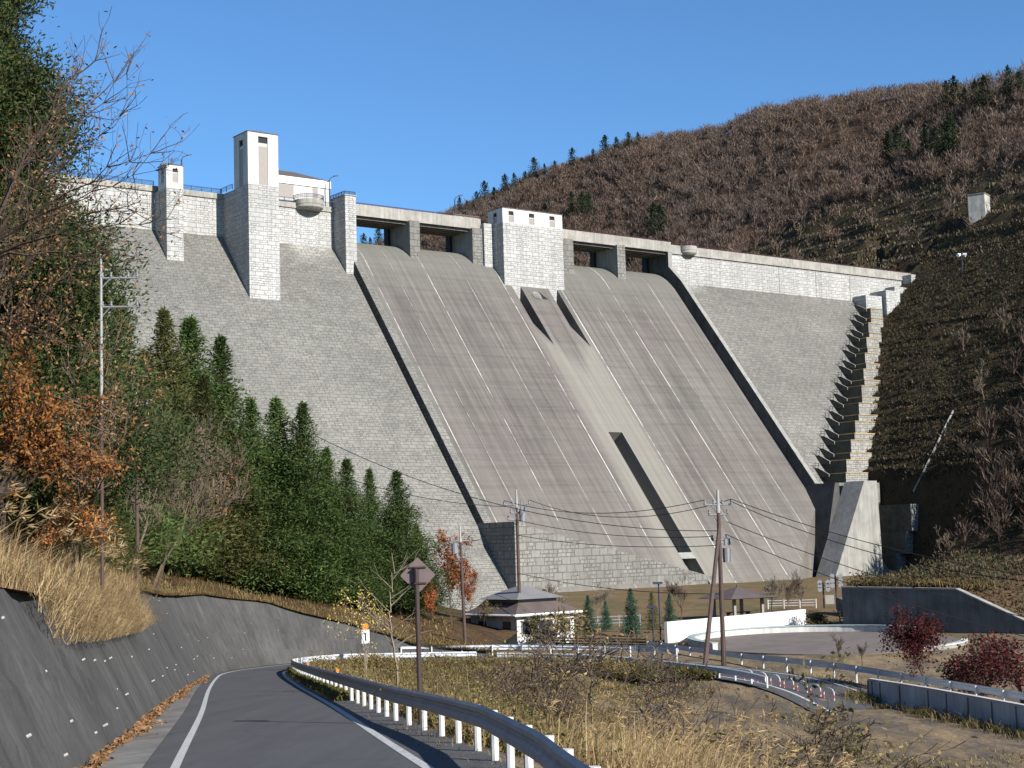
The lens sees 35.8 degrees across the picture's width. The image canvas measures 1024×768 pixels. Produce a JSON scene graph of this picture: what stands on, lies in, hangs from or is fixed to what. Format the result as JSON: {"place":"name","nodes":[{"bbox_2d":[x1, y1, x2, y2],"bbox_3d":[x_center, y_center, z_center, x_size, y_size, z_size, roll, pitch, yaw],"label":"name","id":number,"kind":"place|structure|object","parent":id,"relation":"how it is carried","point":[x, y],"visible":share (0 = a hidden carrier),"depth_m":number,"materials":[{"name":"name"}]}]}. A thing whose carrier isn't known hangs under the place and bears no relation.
{"place":"outdoors","nodes":[
{"label":"outdoors","id":0,"kind":"place"},
{"bbox_2d":[0,554,994,655],"bbox_3d":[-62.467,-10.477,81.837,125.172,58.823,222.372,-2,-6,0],"label":"hillside","id":1,"kind":"structure","parent":0,"point":[475,632],"depth_m":142.07,"materials":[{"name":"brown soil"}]},
{"bbox_2d":[0,489,91,559],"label":"shrub","id":2,"kind":"object","parent":1,"relation":"on","point":[39,517],"visible":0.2,"depth_m":65.28,"materials":[{"name":"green plant"}]},
{"bbox_2d":[0,120,119,572],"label":"bare tree","id":3,"kind":"object","parent":1,"relation":"on","point":[24,329],"visible":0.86,"depth_m":46.25,"materials":[{"name":"brown plant"}]},
{"bbox_2d":[0,588,132,767],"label":"retaining wall","id":4,"kind":"structure","parent":1,"relation":"on","point":[58,709],"depth_m":29.59,"materials":[{"name":"grey concrete"}]},
{"bbox_2d":[0,330,139,502],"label":"oak tree","id":5,"kind":"object","parent":1,"relation":"on","point":[56,460],"visible":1,"depth_m":42.77,"materials":[{"name":"orange plant"}]},
{"bbox_2d":[27,485,121,578],"bbox_3d":[-14.125,5.287,51.570,3.907,4.253,2.542,-4,-6,24],"label":"oak shrub","id":6,"kind":"object","parent":1,"relation":"on","point":[84,524],"visible":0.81,"depth_m":51.68,"materials":[{"name":"orange plant"}]},
{"bbox_2d":[29,404,129,559],"bbox_3d":[-15.691,3.683,57.833,3.557,6.432,3.988,-7,-8,41],"label":"bare tree","id":7,"kind":"object","parent":1,"relation":"on","point":[75,472],"visible":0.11,"depth_m":57.53,"materials":[{"name":"brown plant"}]},
{"bbox_2d":[0,462,168,644],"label":"dry grass","id":8,"kind":"structure","parent":1,"relation":"on","point":[84,599],"depth_m":44.15,"materials":[{"name":"plant"}]},
{"bbox_2d":[0,7,196,291],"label":"bare tree","id":9,"kind":"object","parent":1,"relation":"on","point":[24,162],"visible":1,"depth_m":41.13,"materials":[{"name":"brown plant"}]},
{"bbox_2d":[59,485,163,576],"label":"shrub","id":10,"kind":"object","parent":1,"relation":"on","point":[127,558],"visible":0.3,"depth_m":83.28,"materials":[{"name":"green plant"}]},
{"bbox_2d":[48,305,179,579],"bbox_3d":[-12.460,2.435,49.671,3.911,9.603,9.734,0,-6,-15],"label":"bare tree","id":11,"kind":"object","parent":1,"relation":"on","point":[99,449],"visible":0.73,"depth_m":48.81,"materials":[{"name":"plant"}]},
{"bbox_2d":[100,254,138,604],"bbox_3d":[-13.076,5.111,52.860,1.326,19.152,0.149,-1,-6,-6],"label":"utility pole","id":12,"kind":"object","parent":1,"relation":"on","point":[101,392],"visible":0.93,"depth_m":53.37,"materials":[{"name":"grey concrete"}]},
{"bbox_2d":[48,330,206,556],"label":"cedar tree","id":13,"kind":"object","parent":1,"relation":"on","point":[130,519],"visible":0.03,"depth_m":96.19,"materials":[{"name":"green plant"}]},
{"bbox_2d":[127,393,147,593],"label":"utility pole","id":14,"kind":"object","parent":1,"relation":"on","point":[137,526],"visible":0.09,"depth_m":85.63,"materials":[{"name":"brown concrete"}]},
{"bbox_2d":[0,0,279,537],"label":"cedar tree","id":15,"kind":"object","parent":1,"relation":"on","point":[23,80],"visible":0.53,"depth_m":59.01,"materials":[{"name":"green plant"}]},
{"bbox_2d":[86,343,205,576],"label":"cedar tree","id":16,"kind":"object","parent":1,"relation":"on","point":[157,545],"visible":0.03,"depth_m":110.22,"materials":[{"name":"green plant"}]},
{"bbox_2d":[103,293,234,574],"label":"cedar tree","id":17,"kind":"object","parent":1,"relation":"on","point":[185,558],"visible":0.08,"depth_m":127.44,"materials":[{"name":"green plant"}]},
{"bbox_2d":[120,419,219,577],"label":"bare tree","id":18,"kind":"object","parent":1,"relation":"on","point":[145,506],"visible":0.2,"depth_m":92.50,"materials":[{"name":"brown plant"}]},
{"bbox_2d":[140,513,223,575],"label":"cedar tree","id":19,"kind":"object","parent":1,"relation":"on","point":[176,567],"visible":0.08,"depth_m":135.21,"materials":[{"name":"green plant"}]},
{"bbox_2d":[139,304,225,534],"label":"cedar tree","id":20,"kind":"object","parent":1,"relation":"on","point":[168,357],"visible":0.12,"depth_m":146.65,"materials":[{"name":"green plant"}]},
{"bbox_2d":[139,428,226,597],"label":"bare tree","id":21,"kind":"object","parent":1,"relation":"on","point":[175,502],"visible":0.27,"depth_m":99.32,"materials":[{"name":"brown plant"}]},
{"bbox_2d":[127,349,264,571],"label":"cedar tree","id":22,"kind":"object","parent":1,"relation":"on","point":[154,376],"visible":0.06,"depth_m":133.31,"materials":[{"name":"green plant"}]},
{"bbox_2d":[152,429,253,589],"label":"bare tree","id":23,"kind":"object","parent":1,"relation":"on","point":[201,511],"visible":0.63,"depth_m":103.52,"materials":[{"name":"brown plant"}]},
{"bbox_2d":[162,313,269,565],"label":"cedar tree","id":24,"kind":"object","parent":1,"relation":"on","point":[188,325],"visible":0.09,"depth_m":150.60,"materials":[{"name":"green plant"}]},
{"bbox_2d":[181,413,261,575],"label":"bare tree","id":25,"kind":"object","parent":1,"relation":"on","point":[231,464],"visible":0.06,"depth_m":138.59,"materials":[{"name":"brown plant"}]},
{"bbox_2d":[203,440,241,586],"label":"bare tree","id":26,"kind":"object","parent":1,"relation":"on","point":[231,477],"visible":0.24,"depth_m":138.12,"materials":[{"name":"brown plant"}]},
{"bbox_2d":[149,373,303,581],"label":"cedar tree","id":27,"kind":"object","parent":1,"relation":"on","point":[202,381],"visible":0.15,"depth_m":139.56,"materials":[{"name":"green plant"}]},
{"bbox_2d":[192,333,272,478],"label":"cedar tree","id":28,"kind":"object","parent":1,"relation":"on","point":[221,354],"visible":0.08,"depth_m":152.55,"materials":[{"name":"green plant"}]},
{"bbox_2d":[175,429,310,588],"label":"cedar tree","id":29,"kind":"object","parent":1,"relation":"on","point":[245,514],"visible":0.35,"depth_m":139.70,"materials":[{"name":"green plant"}]},
{"bbox_2d":[11,548,496,656],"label":"undergrowth","id":30,"kind":"object","parent":1,"relation":"on","point":[436,618],"visible":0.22,"depth_m":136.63,"materials":[{"name":"brown plant"}]},
{"bbox_2d":[192,396,329,590],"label":"cedar tree","id":31,"kind":"object","parent":1,"relation":"on","point":[250,401],"visible":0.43,"depth_m":142.95,"materials":[{"name":"green plant"}]},
{"bbox_2d":[194,395,349,598],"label":"cedar tree","id":32,"kind":"object","parent":1,"relation":"on","point":[277,410],"visible":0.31,"depth_m":143.12,"materials":[{"name":"green plant"}]},
{"bbox_2d":[225,400,389,598],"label":"cedar tree","id":33,"kind":"object","parent":1,"relation":"on","point":[307,472],"visible":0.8,"depth_m":142.15,"materials":[{"name":"green plant"}]},
{"bbox_2d":[267,446,402,602],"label":"cedar tree","id":34,"kind":"object","parent":1,"relation":"on","point":[327,450],"visible":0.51,"depth_m":142.97,"materials":[{"name":"green plant"}]},
{"bbox_2d":[274,457,425,607],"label":"cedar tree","id":35,"kind":"object","parent":1,"relation":"on","point":[346,478],"visible":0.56,"depth_m":144.25,"materials":[{"name":"green plant"}]},
{"bbox_2d":[333,467,414,613],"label":"cedar tree","id":36,"kind":"object","parent":1,"relation":"on","point":[373,504],"visible":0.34,"depth_m":146.79,"materials":[{"name":"green plant"}]},
{"bbox_2d":[355,469,472,617],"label":"cedar tree","id":37,"kind":"object","parent":1,"relation":"on","point":[399,518],"visible":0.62,"depth_m":147.42,"materials":[{"name":"green plant"}]},
{"bbox_2d":[393,524,455,618],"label":"cedar tree","id":38,"kind":"object","parent":1,"relation":"on","point":[421,608],"visible":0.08,"depth_m":150.16,"materials":[{"name":"green plant"}]},
{"bbox_2d":[431,529,477,624],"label":"deciduous tree","id":39,"kind":"object","parent":1,"relation":"on","point":[454,567],"visible":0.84,"depth_m":148.70,"materials":[{"name":"orange plant"}]},
{"bbox_2d":[450,525,470,641],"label":"utility pole","id":40,"kind":"object","parent":1,"relation":"on","point":[454,548],"visible":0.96,"depth_m":140.01,"materials":[{"name":"brown concrete"}]},
{"bbox_2d":[7,0,1023,243],"label":"sky","id":41,"kind":"structure","parent":0,"point":[412,104],"materials":[{"name":"blue"}]},
{"bbox_2d":[142,657,892,767],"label":"road","id":42,"kind":"structure","parent":0,"point":[271,716],"depth_m":39.66,"materials":[{"name":"grey asphalt"}]},
{"bbox_2d":[97,657,451,767],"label":"gutter","id":43,"kind":"object","parent":42,"relation":"on","point":[135,752],"visible":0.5,"depth_m":36.99,"materials":[{"name":"concrete"}]},
{"bbox_2d":[74,674,210,767],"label":"fallen leaves","id":44,"kind":"object","parent":43,"relation":"on","point":[98,757],"visible":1,"depth_m":42.25,"materials":[{"name":"orange plant"}]},
{"bbox_2d":[170,657,894,767],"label":"road line","id":45,"kind":"object","parent":42,"relation":"on","point":[179,757],"visible":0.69,"depth_m":43.59,"materials":[{"name":"paint"}]},
{"bbox_2d":[281,671,830,767],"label":"road line","id":46,"kind":"object","parent":42,"relation":"on","point":[409,756],"visible":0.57,"depth_m":38.93,"materials":[{"name":"paint"}]},
{"bbox_2d":[361,574,1023,767],"bbox_3d":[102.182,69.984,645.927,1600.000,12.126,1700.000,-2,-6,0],"label":"ground","id":47,"kind":"structure","parent":0,"point":[694,606],"depth_m":103.57,"materials":[{"name":"brown soil"}]},
{"bbox_2d":[6,591,489,725],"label":"retaining wall","id":48,"kind":"structure","parent":47,"relation":"on","point":[180,645],"depth_m":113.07,"materials":[{"name":"grey concrete"}]},
{"bbox_2d":[284,665,359,700],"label":"weeds","id":49,"kind":"object","parent":47,"relation":"on","point":[332,692],"visible":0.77,"depth_m":65.41,"materials":[{"name":"green plant"}]},
{"bbox_2d":[323,580,402,675],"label":"sapling","id":50,"kind":"object","parent":47,"relation":"on","point":[360,609],"visible":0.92,"depth_m":111.99,"materials":[{"name":"yellow plant"}]},
{"bbox_2d":[345,549,431,686],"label":"sapling","id":51,"kind":"object","parent":47,"relation":"on","point":[390,626],"visible":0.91,"depth_m":65.35,"materials":[{"name":"brown plant"}]},
{"bbox_2d":[300,651,476,662],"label":"guardrail","id":52,"kind":"object","parent":47,"relation":"on","point":[463,654],"visible":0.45,"depth_m":126.76,"materials":[{"name":"metal"}]},
{"bbox_2d":[401,558,434,724],"bbox_3d":[-2.345,6.842,40.027,0.877,4.863,0.159,-2,-6,7],"label":"warning sign","id":53,"kind":"object","parent":47,"relation":"on","point":[417,575],"visible":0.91,"depth_m":40.17,"materials":[{"name":"brown metal"}]},
{"bbox_2d":[339,697,521,767],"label":"weeds","id":54,"kind":"object","parent":47,"relation":"on","point":[469,742],"visible":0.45,"depth_m":34.87,"materials":[{"name":"plant"}]},
{"bbox_2d":[291,657,600,767],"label":"guardrail","id":55,"kind":"object","parent":47,"relation":"on","point":[530,743],"visible":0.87,"depth_m":30.66,"materials":[{"name":"metal"}]},
{"bbox_2d":[41,130,918,610],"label":"dam","id":56,"kind":"structure","parent":47,"relation":"on","point":[503,354],"depth_m":328.55,"materials":[{"name":"concrete"}]},
{"bbox_2d":[278,170,330,206],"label":"crest house","id":57,"kind":"structure","parent":56,"relation":"on","point":[291,184],"depth_m":338.43,"materials":[{"name":"concrete"}]},
{"bbox_2d":[441,643,531,705],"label":"shrub","id":58,"kind":"object","parent":47,"relation":"on","point":[491,672],"visible":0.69,"depth_m":72.07,"materials":[{"name":"brown plant"}]},
{"bbox_2d":[332,648,666,683],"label":"weeds","id":59,"kind":"object","parent":47,"relation":"on","point":[621,675],"visible":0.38,"depth_m":122.20,"materials":[{"name":"plant"}]},
{"bbox_2d":[503,490,529,592],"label":"utility pole","id":60,"kind":"object","parent":47,"relation":"on","point":[521,515],"visible":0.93,"depth_m":151.28,"materials":[{"name":"brown concrete"}]},
{"bbox_2d":[465,585,582,643],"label":"house","id":61,"kind":"structure","parent":47,"relation":"on","point":[510,613],"depth_m":150.12,"materials":[{"name":"concrete"}]},
{"bbox_2d":[400,644,677,660],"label":"guardrail","id":62,"kind":"object","parent":47,"relation":"on","point":[646,648],"visible":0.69,"depth_m":130.98,"materials":[{"name":"metal"}]},
{"bbox_2d":[486,639,597,720],"bbox_3d":[1.065,12.667,63.767,4.527,4.735,4.231,0,-6,-14],"label":"shrub","id":63,"kind":"object","parent":47,"relation":"on","point":[532,676],"visible":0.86,"depth_m":63.43,"materials":[{"name":"brown plant"}]},
{"bbox_2d":[287,643,813,767],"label":"weeds","id":64,"kind":"object","parent":47,"relation":"on","point":[407,678],"visible":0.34,"depth_m":68.80,"materials":[{"name":"beige plant"}]},
{"bbox_2d":[515,673,596,730],"bbox_3d":[1.795,10.787,51.487,2.424,2.970,3.352,-7,-8,42],"label":"shrub","id":65,"kind":"object","parent":47,"relation":"on","point":[567,698],"visible":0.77,"depth_m":51.00,"materials":[{"name":"brown plant"}]},
{"bbox_2d":[493,623,629,729],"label":"shrub","id":66,"kind":"object","parent":47,"relation":"on","point":[556,642],"visible":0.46,"depth_m":78.43,"materials":[{"name":"brown plant"}]},
{"bbox_2d":[530,606,592,643],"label":"shrub","id":67,"kind":"object","parent":47,"relation":"on","point":[559,621],"visible":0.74,"depth_m":146.52,"materials":[{"name":"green plant"}]},
{"bbox_2d":[394,665,730,705],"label":"weeds","id":68,"kind":"object","parent":47,"relation":"on","point":[612,685],"visible":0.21,"depth_m":107.56,"materials":[{"name":"brown plant"}]},
{"bbox_2d":[485,612,701,736],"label":"shrub","id":69,"kind":"object","parent":47,"relation":"on","point":[578,664],"visible":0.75,"depth_m":72.84,"materials":[{"name":"brown plant"}]},
{"bbox_2d":[616,588,644,635],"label":"fir tree","id":70,"kind":"object","parent":47,"relation":"on","point":[632,610],"visible":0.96,"depth_m":157.94,"materials":[{"name":"green plant"}]},
{"bbox_2d":[497,653,767,687],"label":"guardrail","id":71,"kind":"object","parent":47,"relation":"on","point":[745,674],"visible":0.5,"depth_m":107.89,"materials":[{"name":"metal"}]},
{"bbox_2d":[564,625,712,752],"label":"shrub","id":72,"kind":"object","parent":47,"relation":"on","point":[662,669],"visible":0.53,"depth_m":65.76,"materials":[{"name":"brown plant"}]},
{"bbox_2d":[632,659,720,685],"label":"weeds","id":73,"kind":"object","parent":47,"relation":"on","point":[704,675],"visible":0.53,"depth_m":109.13,"materials":[{"name":"plant"}]},
{"bbox_2d":[596,661,774,752],"bbox_3d":[6.506,12.885,59.416,6.889,5.061,4.258,-1,-6,-11],"label":"shrub","id":74,"kind":"object","parent":47,"relation":"on","point":[644,694],"visible":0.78,"depth_m":59.23,"materials":[{"name":"brown plant"}]},
{"bbox_2d":[513,668,886,767],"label":"dry grass","id":75,"kind":"structure","parent":47,"relation":"on","point":[657,760],"depth_m":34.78,"materials":[{"name":"plant"}]},
{"bbox_2d":[702,523,720,668],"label":"strut pole","id":76,"kind":"object","parent":47,"relation":"on","point":[709,624],"visible":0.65,"depth_m":113.22,"materials":[{"name":"brown wood"}]},
{"bbox_2d":[703,490,732,665],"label":"utility pole","id":77,"kind":"object","parent":47,"relation":"on","point":[726,553],"visible":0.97,"depth_m":117.62,"materials":[{"name":"brown wood"}]},
{"bbox_2d":[316,436,716,530],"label":"power cable","id":78,"kind":"object","parent":77,"relation":"attached to","point":[520,509],"visible":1,"depth_m":122.60,"materials":[{"name":"black rubber"}]},
{"bbox_2d":[664,609,805,642],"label":"garden wall","id":79,"kind":"structure","parent":47,"relation":"on","point":[678,631],"depth_m":153.36,"materials":[{"name":"white concrete"}]},
{"bbox_2d":[699,584,778,616],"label":"gazebo","id":80,"kind":"object","parent":47,"relation":"on","point":[735,593],"visible":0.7,"depth_m":184.86,"materials":[{"name":"brown metal"}]},
{"bbox_2d":[700,694,915,767],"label":"shrub","id":81,"kind":"object","parent":47,"relation":"on","point":[827,736],"visible":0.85,"depth_m":48.45,"materials":[{"name":"brown plant"}]},
{"bbox_2d":[605,666,1023,767],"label":"weeds","id":82,"kind":"object","parent":47,"relation":"on","point":[850,681],"visible":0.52,"depth_m":79.10,"materials":[{"name":"brown plant"}]},
{"bbox_2d":[677,699,977,767],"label":"shrub","id":83,"kind":"object","parent":47,"relation":"on","point":[902,750],"visible":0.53,"depth_m":53.38,"materials":[{"name":"brown plant"}]},
{"bbox_2d":[788,642,868,767],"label":"shrub","id":84,"kind":"object","parent":47,"relation":"on","point":[850,709],"visible":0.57,"depth_m":51.36,"materials":[{"name":"brown plant"}]},
{"bbox_2d":[647,641,1023,699],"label":"guardrail","id":85,"kind":"object","parent":47,"relation":"on","point":[1003,693],"visible":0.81,"depth_m":106.48,"materials":[{"name":"metal"}]},
{"bbox_2d":[876,592,952,686],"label":"maple tree","id":86,"kind":"object","parent":47,"relation":"on","point":[917,635],"visible":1,"depth_m":100.17,"materials":[{"name":"red plant"}]},
{"bbox_2d":[835,683,1023,740],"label":"weeds","id":87,"kind":"object","parent":47,"relation":"on","point":[932,713],"visible":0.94,"depth_m":88.07,"materials":[{"name":"brown plant"}]},
{"bbox_2d":[841,586,1023,633],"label":"retaining wall","id":88,"kind":"structure","parent":47,"relation":"on","point":[862,606],"depth_m":149.09,"materials":[{"name":"concrete"}]},
{"bbox_2d":[867,678,1023,732],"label":"concrete wall","id":89,"kind":"structure","parent":47,"relation":"on","point":[973,705],"depth_m":90.01,"materials":[{"name":"grey concrete"}]},
{"bbox_2d":[940,652,986,696],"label":"shrub","id":90,"kind":"object","parent":47,"relation":"on","point":[959,676],"visible":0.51,"depth_m":98.00,"materials":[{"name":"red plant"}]},
{"bbox_2d":[925,626,1023,695],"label":"shrub","id":91,"kind":"object","parent":47,"relation":"on","point":[950,663],"visible":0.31,"depth_m":101.19,"materials":[{"name":"red plant"}]},
{"bbox_2d":[950,630,1023,703],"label":"shrub","id":92,"kind":"object","parent":47,"relation":"on","point":[999,663],"visible":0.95,"depth_m":94.97,"materials":[{"name":"red plant"}]},
{"bbox_2d":[420,81,1023,572],"bbox_3d":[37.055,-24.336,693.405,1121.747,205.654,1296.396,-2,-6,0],"label":"mountain","id":93,"kind":"structure","parent":0,"point":[928,493],"depth_m":440.76,"materials":[{"name":"brown plant"}]},
{"bbox_2d":[373,60,1023,272],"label":"forest","id":94,"kind":"object","parent":93,"relation":"on","point":[853,99],"visible":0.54,"depth_m":601.87,"materials":[{"name":"brown plant"}]},
{"bbox_2d":[745,154,1023,550],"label":"dry grass","id":95,"kind":"structure","parent":93,"relation":"on","point":[867,249],"depth_m":463.19,"materials":[{"name":"brown plant"}]},
{"bbox_2d":[929,120,958,161],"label":"conifer","id":96,"kind":"object","parent":93,"relation":"on","point":[943,125],"visible":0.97,"depth_m":508.51,"materials":[{"name":"green plant"}]},
{"bbox_2d":[869,217,1023,570],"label":"brush","id":97,"kind":"object","parent":93,"relation":"on","point":[982,320],"visible":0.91,"depth_m":385.01,"materials":[{"name":"brown plant"}]},
{"bbox_2d":[940,115,965,157],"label":"conifer","id":98,"kind":"object","parent":93,"relation":"on","point":[949,120],"visible":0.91,"depth_m":507.77,"materials":[{"name":"green plant"}]},
{"bbox_2d":[967,192,989,224],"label":"concrete tower","id":99,"kind":"structure","parent":93,"relation":"on","point":[978,205],"depth_m":453.97,"materials":[{"name":"white concrete"}]},
{"bbox_2d":[969,74,999,114],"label":"conifer","id":100,"kind":"object","parent":93,"relation":"on","point":[984,95],"visible":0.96,"depth_m":525.47,"materials":[{"name":"green plant"}]},
{"bbox_2d":[946,312,1023,545],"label":"thicket","id":101,"kind":"object","parent":93,"relation":"on","point":[1007,483],"visible":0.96,"depth_m":323.48,"materials":[{"name":"brown plant"}]},
{"bbox_2d":[710,632,959,655],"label":"plaza","id":102,"kind":"structure","parent":0,"point":[809,643],"depth_m":138.56,"materials":[{"name":"grey concrete"}]},
{"bbox_2d":[687,624,907,649],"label":"curb wall","id":103,"kind":"structure","parent":102,"relation":"on","point":[696,640],"depth_m":153.70,"materials":[{"name":"concrete"}]},
{"bbox_2d":[918,558,1023,615],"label":"bank","id":104,"kind":"structure","parent":0,"point":[1007,602],"depth_m":148.87,"materials":[{"name":"brown plant"}]},
{"bbox_2d":[846,547,1023,615],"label":"brush","id":105,"kind":"object","parent":104,"relation":"on","point":[932,573],"visible":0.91,"depth_m":156.10,"materials":[{"name":"plant"}]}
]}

